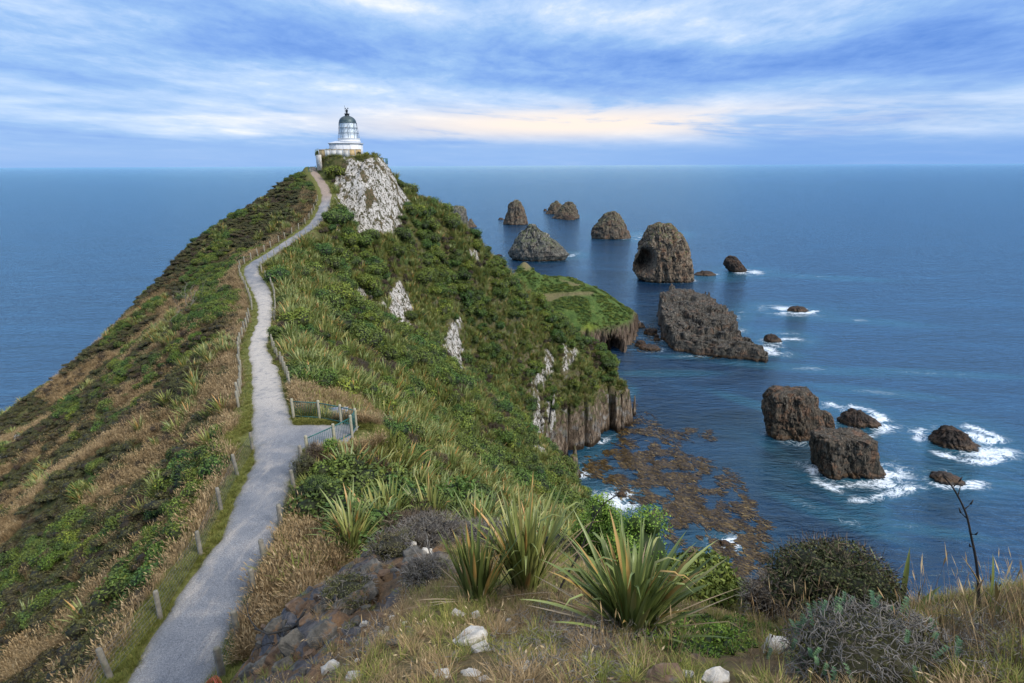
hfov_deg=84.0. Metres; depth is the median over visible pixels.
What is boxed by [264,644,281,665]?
stone
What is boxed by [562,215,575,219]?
rock
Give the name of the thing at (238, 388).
wire fence
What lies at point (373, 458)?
brown shrub
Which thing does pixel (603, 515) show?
leafy bush
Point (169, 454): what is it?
green shrub
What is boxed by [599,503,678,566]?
leafy bush
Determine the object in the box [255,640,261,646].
stone
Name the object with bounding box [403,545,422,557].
stone
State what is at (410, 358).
green shrub
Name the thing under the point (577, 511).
green shrub
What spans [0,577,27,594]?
green shrub
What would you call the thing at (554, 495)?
green shrub
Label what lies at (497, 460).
green shrub
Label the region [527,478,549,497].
green shrub
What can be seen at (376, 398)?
flax plant
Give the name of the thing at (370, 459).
flax plant
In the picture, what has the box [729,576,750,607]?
leafy bush
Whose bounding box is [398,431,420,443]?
brown shrub
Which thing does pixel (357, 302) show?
green shrub
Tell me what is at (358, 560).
stone
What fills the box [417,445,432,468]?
green shrub
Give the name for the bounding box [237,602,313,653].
dead roots
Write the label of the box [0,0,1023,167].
sky
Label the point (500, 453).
green shrub
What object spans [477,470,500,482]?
flax plant
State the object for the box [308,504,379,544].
flax plant
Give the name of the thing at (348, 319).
green shrub
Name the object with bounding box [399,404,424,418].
flax plant
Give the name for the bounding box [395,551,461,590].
cushion shrub
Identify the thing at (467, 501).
flax plant
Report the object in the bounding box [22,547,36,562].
green shrub
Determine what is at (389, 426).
green shrub
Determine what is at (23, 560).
green shrub
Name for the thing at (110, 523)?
green shrub
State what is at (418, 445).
green shrub
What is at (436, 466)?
flax plant
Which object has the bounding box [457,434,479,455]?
green shrub
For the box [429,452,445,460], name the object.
brown shrub
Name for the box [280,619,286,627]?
stone
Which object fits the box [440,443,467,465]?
flax plant
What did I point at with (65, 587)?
green shrub
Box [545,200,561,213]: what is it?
sea stack
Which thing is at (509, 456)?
green shrub
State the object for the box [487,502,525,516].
green shrub
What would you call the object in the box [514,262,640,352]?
grassy islet
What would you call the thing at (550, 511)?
flax plant
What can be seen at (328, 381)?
green shrub
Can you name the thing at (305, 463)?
brown shrub
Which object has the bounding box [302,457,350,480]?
green shrub
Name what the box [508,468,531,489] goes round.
green shrub
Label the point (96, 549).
green shrub
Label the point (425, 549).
stone
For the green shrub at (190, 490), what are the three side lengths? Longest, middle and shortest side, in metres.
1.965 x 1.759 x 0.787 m
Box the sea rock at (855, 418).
[837,408,881,428]
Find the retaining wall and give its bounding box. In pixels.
[316,155,322,169]
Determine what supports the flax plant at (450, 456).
on the headland
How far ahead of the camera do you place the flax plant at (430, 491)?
26.27 m
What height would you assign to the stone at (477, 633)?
0.216 m
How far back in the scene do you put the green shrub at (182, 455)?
31.48 m
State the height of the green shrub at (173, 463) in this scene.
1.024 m
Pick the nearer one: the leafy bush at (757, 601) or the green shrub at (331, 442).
the leafy bush at (757, 601)
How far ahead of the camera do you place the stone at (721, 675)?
4.14 m
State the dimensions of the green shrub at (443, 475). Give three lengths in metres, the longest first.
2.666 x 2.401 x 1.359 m
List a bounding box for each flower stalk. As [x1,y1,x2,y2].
[557,493,618,593]
[943,473,980,610]
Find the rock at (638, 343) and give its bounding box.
[635,340,645,346]
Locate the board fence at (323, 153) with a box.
[318,149,361,157]
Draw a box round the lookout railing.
[290,398,357,450]
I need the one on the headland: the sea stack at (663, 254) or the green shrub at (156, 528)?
the green shrub at (156, 528)
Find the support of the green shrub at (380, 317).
on the headland
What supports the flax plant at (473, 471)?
on the headland
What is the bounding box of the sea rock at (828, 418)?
[820,410,834,428]
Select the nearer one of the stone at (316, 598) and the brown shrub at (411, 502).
the stone at (316, 598)
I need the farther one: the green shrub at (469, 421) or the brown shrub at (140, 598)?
the green shrub at (469, 421)
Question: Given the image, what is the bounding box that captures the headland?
[0,154,1023,682]
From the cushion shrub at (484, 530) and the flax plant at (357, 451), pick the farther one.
the flax plant at (357, 451)
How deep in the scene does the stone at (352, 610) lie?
9.27 m
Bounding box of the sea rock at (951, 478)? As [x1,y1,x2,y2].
[929,471,965,485]
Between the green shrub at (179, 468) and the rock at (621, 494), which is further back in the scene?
the rock at (621, 494)
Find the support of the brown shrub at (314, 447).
on the headland
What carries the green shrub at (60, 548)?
on the headland
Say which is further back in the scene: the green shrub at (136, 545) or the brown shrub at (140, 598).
the green shrub at (136, 545)
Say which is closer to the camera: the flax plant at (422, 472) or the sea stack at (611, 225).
the flax plant at (422, 472)
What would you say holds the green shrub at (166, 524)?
on the headland
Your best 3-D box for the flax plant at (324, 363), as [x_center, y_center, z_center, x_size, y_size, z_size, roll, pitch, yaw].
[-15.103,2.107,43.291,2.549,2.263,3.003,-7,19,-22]
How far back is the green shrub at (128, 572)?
24.36 m
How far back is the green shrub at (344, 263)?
95.95 m
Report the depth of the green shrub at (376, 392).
48.28 m
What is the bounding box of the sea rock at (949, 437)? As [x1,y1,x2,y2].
[928,425,980,451]
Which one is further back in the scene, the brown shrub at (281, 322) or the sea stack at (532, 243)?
the sea stack at (532, 243)
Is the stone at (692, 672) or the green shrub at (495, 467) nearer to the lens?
the stone at (692, 672)
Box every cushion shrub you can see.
[316,568,379,613]
[361,525,418,562]
[390,507,476,554]
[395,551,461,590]
[454,514,507,546]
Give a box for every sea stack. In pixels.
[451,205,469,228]
[503,199,527,224]
[508,224,569,261]
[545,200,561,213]
[552,201,579,218]
[591,211,630,239]
[632,222,693,282]
[723,255,746,271]
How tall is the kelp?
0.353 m
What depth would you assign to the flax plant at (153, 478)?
31.52 m
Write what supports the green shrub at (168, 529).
on the headland
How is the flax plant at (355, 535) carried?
on the headland
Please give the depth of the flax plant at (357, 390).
45.52 m
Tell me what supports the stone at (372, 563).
on the headland
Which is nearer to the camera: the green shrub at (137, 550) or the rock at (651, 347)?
the green shrub at (137, 550)
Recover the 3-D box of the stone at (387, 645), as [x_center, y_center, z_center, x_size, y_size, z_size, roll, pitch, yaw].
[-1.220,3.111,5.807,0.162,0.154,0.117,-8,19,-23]
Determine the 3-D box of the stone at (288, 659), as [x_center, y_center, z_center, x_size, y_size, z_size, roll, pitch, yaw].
[-3.298,4.747,8.269,0.312,0.309,0.168,-33,4,-20]
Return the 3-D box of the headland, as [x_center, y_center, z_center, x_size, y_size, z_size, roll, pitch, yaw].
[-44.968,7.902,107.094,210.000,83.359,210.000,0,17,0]
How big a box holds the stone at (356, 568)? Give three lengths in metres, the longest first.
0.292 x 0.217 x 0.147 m
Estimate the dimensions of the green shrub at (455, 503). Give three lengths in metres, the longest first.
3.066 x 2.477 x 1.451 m
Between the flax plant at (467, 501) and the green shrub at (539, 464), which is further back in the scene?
the green shrub at (539, 464)
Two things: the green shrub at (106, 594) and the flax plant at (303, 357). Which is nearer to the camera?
the green shrub at (106, 594)
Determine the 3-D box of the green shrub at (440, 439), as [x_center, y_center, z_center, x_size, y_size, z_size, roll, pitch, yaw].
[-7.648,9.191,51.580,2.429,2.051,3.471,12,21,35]
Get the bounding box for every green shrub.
[0,569,10,579]
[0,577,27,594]
[0,593,19,612]
[15,610,34,622]
[17,544,37,565]
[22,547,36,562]
[27,547,50,566]
[28,589,55,611]
[34,539,54,556]
[35,548,62,571]
[52,582,81,595]
[53,536,70,550]
[53,539,68,550]
[55,527,81,543]
[56,511,82,531]
[58,515,79,530]
[64,549,73,562]
[65,502,98,519]
[72,534,95,554]
[86,528,109,553]
[90,567,134,603]
[101,509,127,534]
[105,558,139,590]
[106,590,129,612]
[108,553,133,576]
[119,571,138,591]
[124,552,137,566]
[126,552,171,588]
[131,539,144,553]
[131,545,142,559]
[143,519,164,545]
[143,539,173,565]
[144,534,164,552]
[150,523,163,536]
[152,475,174,494]
[159,515,184,538]
[162,496,188,517]
[164,521,179,543]
[165,447,174,459]
[165,451,188,470]
[166,516,202,541]
[167,449,192,468]
[168,459,199,489]
[180,466,206,483]
[180,478,209,499]
[189,443,218,459]
[196,455,231,479]
[198,447,210,465]
[200,440,230,466]
[263,264,290,283]
[265,325,282,340]
[275,306,313,327]
[283,358,310,369]
[284,364,338,388]
[285,364,315,374]
[285,365,320,382]
[289,264,313,276]
[295,353,331,366]
[299,366,338,386]
[299,473,337,506]
[301,262,326,274]
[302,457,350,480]
[309,287,329,297]
[312,299,338,312]
[319,290,346,308]
[319,438,342,455]
[323,283,350,298]
[330,310,353,331]
[332,281,357,299]
[334,374,359,393]
[340,259,350,269]
[341,484,362,502]
[345,296,367,310]
[346,325,370,343]
[354,313,377,321]
[354,486,374,503]
[357,377,379,398]
[363,320,375,328]
[365,300,379,311]
[365,327,386,347]
[372,311,385,322]
[378,344,399,360]
[378,395,397,409]
[379,414,398,436]
[381,311,397,323]
[390,324,410,337]
[390,420,411,434]
[391,497,436,511]
[396,350,415,364]
[396,432,410,447]
[402,445,429,461]
[405,420,425,438]
[406,375,424,391]
[407,333,426,346]
[408,443,429,454]
[408,475,426,489]
[412,347,431,364]
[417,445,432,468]
[426,354,435,366]
[427,414,437,422]
[431,429,443,444]
[433,469,450,483]
[433,473,485,504]
[436,493,460,516]
[448,436,472,451]
[448,494,473,513]
[450,432,471,448]
[454,414,476,434]
[455,420,471,435]
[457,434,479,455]
[461,401,476,415]
[464,481,494,502]
[475,445,483,456]
[476,458,502,477]
[477,453,498,464]
[485,445,492,456]
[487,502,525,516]
[490,455,506,475]
[491,446,506,463]
[492,443,506,460]
[505,452,513,463]
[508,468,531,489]
[509,476,525,489]
[519,462,534,470]
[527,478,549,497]
[528,466,546,479]
[531,460,546,470]
[547,490,569,501]
[548,490,567,504]
[549,488,576,502]
[559,497,585,510]
[569,507,588,519]
[576,495,591,506]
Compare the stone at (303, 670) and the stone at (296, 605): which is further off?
the stone at (296, 605)
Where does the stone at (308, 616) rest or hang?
on the headland
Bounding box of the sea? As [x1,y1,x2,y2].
[0,163,1023,604]
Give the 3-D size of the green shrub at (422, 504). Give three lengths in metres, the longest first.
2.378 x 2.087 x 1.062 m
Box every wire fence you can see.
[82,432,253,682]
[201,445,301,682]
[234,308,249,407]
[238,196,317,309]
[260,203,329,271]
[264,271,275,320]
[270,334,289,383]
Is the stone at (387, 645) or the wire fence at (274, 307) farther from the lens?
the wire fence at (274, 307)
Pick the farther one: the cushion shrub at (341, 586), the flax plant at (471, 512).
the flax plant at (471, 512)
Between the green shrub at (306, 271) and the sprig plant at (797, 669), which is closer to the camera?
the sprig plant at (797, 669)
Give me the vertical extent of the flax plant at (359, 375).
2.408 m
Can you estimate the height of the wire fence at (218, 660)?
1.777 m
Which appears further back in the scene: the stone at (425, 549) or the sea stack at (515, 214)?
the sea stack at (515, 214)
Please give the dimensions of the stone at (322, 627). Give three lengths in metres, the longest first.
0.457 x 0.415 x 0.230 m
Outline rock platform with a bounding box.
[656,284,767,362]
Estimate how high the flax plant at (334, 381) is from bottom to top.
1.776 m
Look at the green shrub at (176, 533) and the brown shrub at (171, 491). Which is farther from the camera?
the brown shrub at (171, 491)
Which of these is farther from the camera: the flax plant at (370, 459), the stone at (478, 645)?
the flax plant at (370, 459)
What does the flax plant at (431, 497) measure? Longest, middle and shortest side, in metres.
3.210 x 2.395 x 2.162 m
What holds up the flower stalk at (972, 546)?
on the headland
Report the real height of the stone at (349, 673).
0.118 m
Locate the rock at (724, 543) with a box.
[719,540,729,546]
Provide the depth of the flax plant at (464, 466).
46.50 m
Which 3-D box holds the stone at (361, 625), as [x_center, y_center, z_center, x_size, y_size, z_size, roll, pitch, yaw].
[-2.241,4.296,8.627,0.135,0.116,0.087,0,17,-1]
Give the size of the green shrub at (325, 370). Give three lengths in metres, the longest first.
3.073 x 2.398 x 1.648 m
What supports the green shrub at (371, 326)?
on the headland
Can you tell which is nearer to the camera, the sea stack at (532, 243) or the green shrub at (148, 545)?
the green shrub at (148, 545)
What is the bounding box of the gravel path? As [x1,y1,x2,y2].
[128,167,358,682]
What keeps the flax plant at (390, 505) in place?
on the headland
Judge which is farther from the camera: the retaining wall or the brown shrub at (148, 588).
the retaining wall
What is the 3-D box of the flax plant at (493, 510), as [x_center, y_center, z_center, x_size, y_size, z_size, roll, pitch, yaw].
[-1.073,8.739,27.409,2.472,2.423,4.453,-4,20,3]
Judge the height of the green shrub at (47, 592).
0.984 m
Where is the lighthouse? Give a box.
[328,105,363,153]
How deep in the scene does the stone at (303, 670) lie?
6.36 m
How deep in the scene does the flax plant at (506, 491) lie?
49.80 m
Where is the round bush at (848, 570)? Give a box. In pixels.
[751,530,914,630]
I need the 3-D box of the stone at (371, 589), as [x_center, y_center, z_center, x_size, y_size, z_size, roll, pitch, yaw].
[-2.442,4.211,9.480,0.416,0.291,0.235,-33,4,-20]
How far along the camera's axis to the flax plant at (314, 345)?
49.77 m
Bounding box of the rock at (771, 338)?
[763,333,781,342]
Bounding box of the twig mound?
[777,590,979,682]
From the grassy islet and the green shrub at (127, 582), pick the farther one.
the grassy islet
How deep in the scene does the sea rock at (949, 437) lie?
154.50 m
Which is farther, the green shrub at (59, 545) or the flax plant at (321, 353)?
the flax plant at (321, 353)
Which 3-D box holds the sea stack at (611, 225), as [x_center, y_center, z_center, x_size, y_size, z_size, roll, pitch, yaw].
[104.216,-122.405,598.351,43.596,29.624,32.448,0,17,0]
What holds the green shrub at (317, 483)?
on the headland
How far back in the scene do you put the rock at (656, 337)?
249.75 m
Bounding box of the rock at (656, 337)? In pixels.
[653,334,660,340]
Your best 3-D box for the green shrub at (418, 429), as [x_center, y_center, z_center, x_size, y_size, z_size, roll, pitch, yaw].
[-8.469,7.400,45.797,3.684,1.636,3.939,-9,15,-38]
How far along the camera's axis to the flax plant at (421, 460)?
31.69 m
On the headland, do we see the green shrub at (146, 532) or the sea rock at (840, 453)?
the green shrub at (146, 532)
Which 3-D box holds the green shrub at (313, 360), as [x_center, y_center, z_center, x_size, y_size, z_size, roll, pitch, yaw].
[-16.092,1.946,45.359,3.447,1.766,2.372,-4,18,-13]
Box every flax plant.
[62,596,92,622]
[141,471,160,492]
[283,347,320,364]
[289,366,322,382]
[291,348,337,367]
[295,356,327,368]
[298,363,333,382]
[301,338,322,353]
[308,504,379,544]
[316,442,374,474]
[322,375,344,388]
[325,495,387,551]
[332,358,359,375]
[335,439,365,456]
[347,364,372,383]
[348,483,407,512]
[350,441,392,471]
[352,495,402,532]
[353,374,369,394]
[361,374,375,389]
[364,388,382,408]
[365,373,382,385]
[368,447,396,469]
[372,399,395,415]
[384,407,415,425]
[388,454,415,471]
[392,444,421,464]
[396,440,434,470]
[396,504,554,611]
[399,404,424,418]
[399,474,455,513]
[409,427,421,443]
[411,463,429,483]
[414,465,443,486]
[415,465,434,485]
[416,480,450,501]
[419,459,449,487]
[422,458,443,478]
[427,454,444,473]
[436,442,460,456]
[438,447,467,471]
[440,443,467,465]
[441,446,462,469]
[442,489,479,512]
[450,478,597,604]
[452,497,505,523]
[453,458,476,479]
[457,456,477,476]
[461,460,483,479]
[465,500,498,519]
[469,488,512,520]
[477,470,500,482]
[490,483,511,499]
[499,482,517,500]
[516,491,540,506]
[518,501,566,533]
[521,504,544,536]
[522,505,740,651]
[524,517,570,548]
[537,505,560,521]
[872,549,948,616]
[964,558,1023,622]
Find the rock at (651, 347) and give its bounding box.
[639,343,660,351]
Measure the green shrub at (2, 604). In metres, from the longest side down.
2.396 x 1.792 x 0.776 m
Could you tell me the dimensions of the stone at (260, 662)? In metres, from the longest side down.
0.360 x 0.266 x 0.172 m
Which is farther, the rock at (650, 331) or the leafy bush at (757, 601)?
the rock at (650, 331)
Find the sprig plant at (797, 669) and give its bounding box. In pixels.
[766,625,875,682]
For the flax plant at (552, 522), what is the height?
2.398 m
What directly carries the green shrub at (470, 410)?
on the headland
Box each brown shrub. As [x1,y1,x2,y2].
[41,652,62,674]
[61,631,85,654]
[88,550,100,558]
[122,500,137,512]
[124,579,157,606]
[127,495,142,504]
[134,593,151,601]
[166,483,176,494]
[274,354,290,360]
[276,320,290,327]
[287,451,316,477]
[303,440,324,459]
[363,454,381,467]
[375,458,390,468]
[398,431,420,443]
[404,493,433,509]
[404,505,441,523]
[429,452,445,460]
[434,452,448,463]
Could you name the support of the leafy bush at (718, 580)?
on the headland
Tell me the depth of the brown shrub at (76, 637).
23.78 m
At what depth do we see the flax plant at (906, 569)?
6.53 m
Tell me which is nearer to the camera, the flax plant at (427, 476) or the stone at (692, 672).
the stone at (692, 672)
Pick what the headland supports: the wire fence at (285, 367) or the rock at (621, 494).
the wire fence at (285, 367)
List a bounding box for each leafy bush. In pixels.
[569,491,623,567]
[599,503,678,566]
[654,547,743,608]
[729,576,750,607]
[736,566,802,624]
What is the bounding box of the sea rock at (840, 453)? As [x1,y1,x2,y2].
[809,427,886,479]
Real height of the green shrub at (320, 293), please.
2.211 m
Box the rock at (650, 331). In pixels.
[643,328,657,335]
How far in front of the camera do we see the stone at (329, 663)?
6.01 m
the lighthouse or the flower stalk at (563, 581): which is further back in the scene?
the lighthouse
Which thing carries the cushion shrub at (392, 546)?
on the headland
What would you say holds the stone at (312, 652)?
on the headland
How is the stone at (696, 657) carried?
on the headland
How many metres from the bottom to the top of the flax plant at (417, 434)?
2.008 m
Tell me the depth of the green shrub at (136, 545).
26.10 m
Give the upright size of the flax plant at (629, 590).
1.292 m
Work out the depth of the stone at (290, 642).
8.38 m
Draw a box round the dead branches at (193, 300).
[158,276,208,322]
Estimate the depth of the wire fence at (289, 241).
91.00 m
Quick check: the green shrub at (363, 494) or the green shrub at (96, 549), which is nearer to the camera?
the green shrub at (363, 494)
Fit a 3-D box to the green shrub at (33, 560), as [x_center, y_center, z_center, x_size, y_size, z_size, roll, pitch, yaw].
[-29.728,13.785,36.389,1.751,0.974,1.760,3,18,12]
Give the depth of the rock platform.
248.99 m
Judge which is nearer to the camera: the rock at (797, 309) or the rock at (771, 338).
the rock at (771, 338)
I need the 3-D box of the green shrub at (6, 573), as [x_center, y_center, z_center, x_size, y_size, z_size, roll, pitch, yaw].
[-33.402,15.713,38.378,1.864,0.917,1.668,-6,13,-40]
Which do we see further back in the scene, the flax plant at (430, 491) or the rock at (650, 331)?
the rock at (650, 331)
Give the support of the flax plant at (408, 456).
on the headland
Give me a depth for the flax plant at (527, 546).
7.69 m
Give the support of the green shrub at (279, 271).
on the headland
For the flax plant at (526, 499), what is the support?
on the headland
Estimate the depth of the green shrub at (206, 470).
27.83 m
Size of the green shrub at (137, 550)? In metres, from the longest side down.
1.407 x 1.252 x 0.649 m
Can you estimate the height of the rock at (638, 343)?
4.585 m
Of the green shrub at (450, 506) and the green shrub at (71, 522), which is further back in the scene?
the green shrub at (71, 522)
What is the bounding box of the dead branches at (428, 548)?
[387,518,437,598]
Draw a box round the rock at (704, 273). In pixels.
[694,270,715,275]
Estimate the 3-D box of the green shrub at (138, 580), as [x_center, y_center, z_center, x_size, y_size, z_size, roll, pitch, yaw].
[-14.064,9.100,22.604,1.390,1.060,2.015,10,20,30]
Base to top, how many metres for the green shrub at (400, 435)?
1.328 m
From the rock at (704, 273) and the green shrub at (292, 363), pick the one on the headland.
the green shrub at (292, 363)
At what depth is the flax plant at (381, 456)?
29.79 m
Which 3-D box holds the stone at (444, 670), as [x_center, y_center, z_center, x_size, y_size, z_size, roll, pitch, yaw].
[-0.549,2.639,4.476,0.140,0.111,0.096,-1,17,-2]
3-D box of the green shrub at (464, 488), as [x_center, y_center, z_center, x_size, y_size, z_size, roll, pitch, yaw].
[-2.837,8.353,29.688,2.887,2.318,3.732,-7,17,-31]
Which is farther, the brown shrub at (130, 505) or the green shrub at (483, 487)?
the green shrub at (483, 487)
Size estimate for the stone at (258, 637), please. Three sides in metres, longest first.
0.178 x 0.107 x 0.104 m
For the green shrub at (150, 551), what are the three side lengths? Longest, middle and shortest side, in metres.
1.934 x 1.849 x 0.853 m
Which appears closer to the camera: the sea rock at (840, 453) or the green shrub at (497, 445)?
the green shrub at (497, 445)
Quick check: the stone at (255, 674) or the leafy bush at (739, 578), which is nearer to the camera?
the stone at (255, 674)
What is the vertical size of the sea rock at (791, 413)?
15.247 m
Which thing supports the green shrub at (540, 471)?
on the headland
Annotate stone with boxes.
[238,662,253,680]
[251,655,266,673]
[253,666,263,678]
[255,634,262,640]
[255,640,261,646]
[263,618,282,638]
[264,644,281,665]
[271,655,294,673]
[278,628,304,657]
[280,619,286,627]
[285,596,306,614]
[298,612,312,626]
[299,667,306,675]
[302,648,316,658]
[306,619,338,649]
[313,594,322,601]
[313,597,335,613]
[321,659,339,674]
[332,590,367,614]
[345,671,362,681]
[350,615,360,624]
[351,564,362,573]
[353,557,364,562]
[359,581,378,603]
[359,620,368,626]
[360,558,381,574]
[361,604,370,610]
[376,612,387,621]
[378,569,389,578]
[385,638,398,650]
[395,560,408,568]
[402,557,412,566]
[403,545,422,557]
[422,547,431,557]
[433,668,450,679]
[452,608,463,616]
[453,625,487,646]
[463,668,479,676]
[471,640,489,652]
[472,610,478,618]
[489,607,499,613]
[646,662,683,682]
[680,653,706,665]
[682,669,694,677]
[702,666,729,682]
[761,634,793,653]
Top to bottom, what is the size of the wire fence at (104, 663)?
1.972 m
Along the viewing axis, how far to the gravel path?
22.81 m
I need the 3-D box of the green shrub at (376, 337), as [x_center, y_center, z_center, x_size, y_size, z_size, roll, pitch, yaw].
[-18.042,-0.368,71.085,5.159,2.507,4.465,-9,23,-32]
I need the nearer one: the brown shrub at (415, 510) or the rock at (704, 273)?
the brown shrub at (415, 510)
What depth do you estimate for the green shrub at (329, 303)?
69.90 m
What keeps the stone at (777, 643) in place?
on the headland
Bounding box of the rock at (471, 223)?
[468,219,476,227]
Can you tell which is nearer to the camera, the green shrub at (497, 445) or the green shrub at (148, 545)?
the green shrub at (148, 545)
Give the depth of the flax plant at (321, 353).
45.00 m
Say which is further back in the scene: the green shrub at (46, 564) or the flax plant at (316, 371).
the flax plant at (316, 371)
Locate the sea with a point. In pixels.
(902, 285)
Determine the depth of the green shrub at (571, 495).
78.29 m
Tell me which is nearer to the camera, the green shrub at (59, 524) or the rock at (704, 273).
the green shrub at (59, 524)
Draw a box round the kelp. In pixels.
[580,323,777,586]
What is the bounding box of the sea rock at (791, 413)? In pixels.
[761,385,824,441]
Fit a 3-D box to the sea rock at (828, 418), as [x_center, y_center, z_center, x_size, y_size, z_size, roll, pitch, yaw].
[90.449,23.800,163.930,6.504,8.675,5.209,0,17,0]
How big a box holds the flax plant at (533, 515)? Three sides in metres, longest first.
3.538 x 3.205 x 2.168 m
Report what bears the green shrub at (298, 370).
on the headland
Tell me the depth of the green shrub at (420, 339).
92.05 m
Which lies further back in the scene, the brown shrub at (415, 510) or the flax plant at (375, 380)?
the flax plant at (375, 380)
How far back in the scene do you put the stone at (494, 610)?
6.72 m
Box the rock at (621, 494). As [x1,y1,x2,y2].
[617,491,626,497]
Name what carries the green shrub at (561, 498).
on the headland
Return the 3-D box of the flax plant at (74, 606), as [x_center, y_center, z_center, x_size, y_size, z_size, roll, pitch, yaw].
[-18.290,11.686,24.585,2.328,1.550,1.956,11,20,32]
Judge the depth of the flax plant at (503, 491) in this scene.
49.00 m
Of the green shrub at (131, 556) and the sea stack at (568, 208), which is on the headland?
the green shrub at (131, 556)
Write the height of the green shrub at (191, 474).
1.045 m
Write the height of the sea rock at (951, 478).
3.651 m
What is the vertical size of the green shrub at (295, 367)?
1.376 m
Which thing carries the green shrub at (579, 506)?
on the headland
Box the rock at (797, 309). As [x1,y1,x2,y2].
[787,306,808,311]
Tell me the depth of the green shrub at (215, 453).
29.30 m
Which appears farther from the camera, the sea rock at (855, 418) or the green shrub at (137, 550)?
the sea rock at (855, 418)

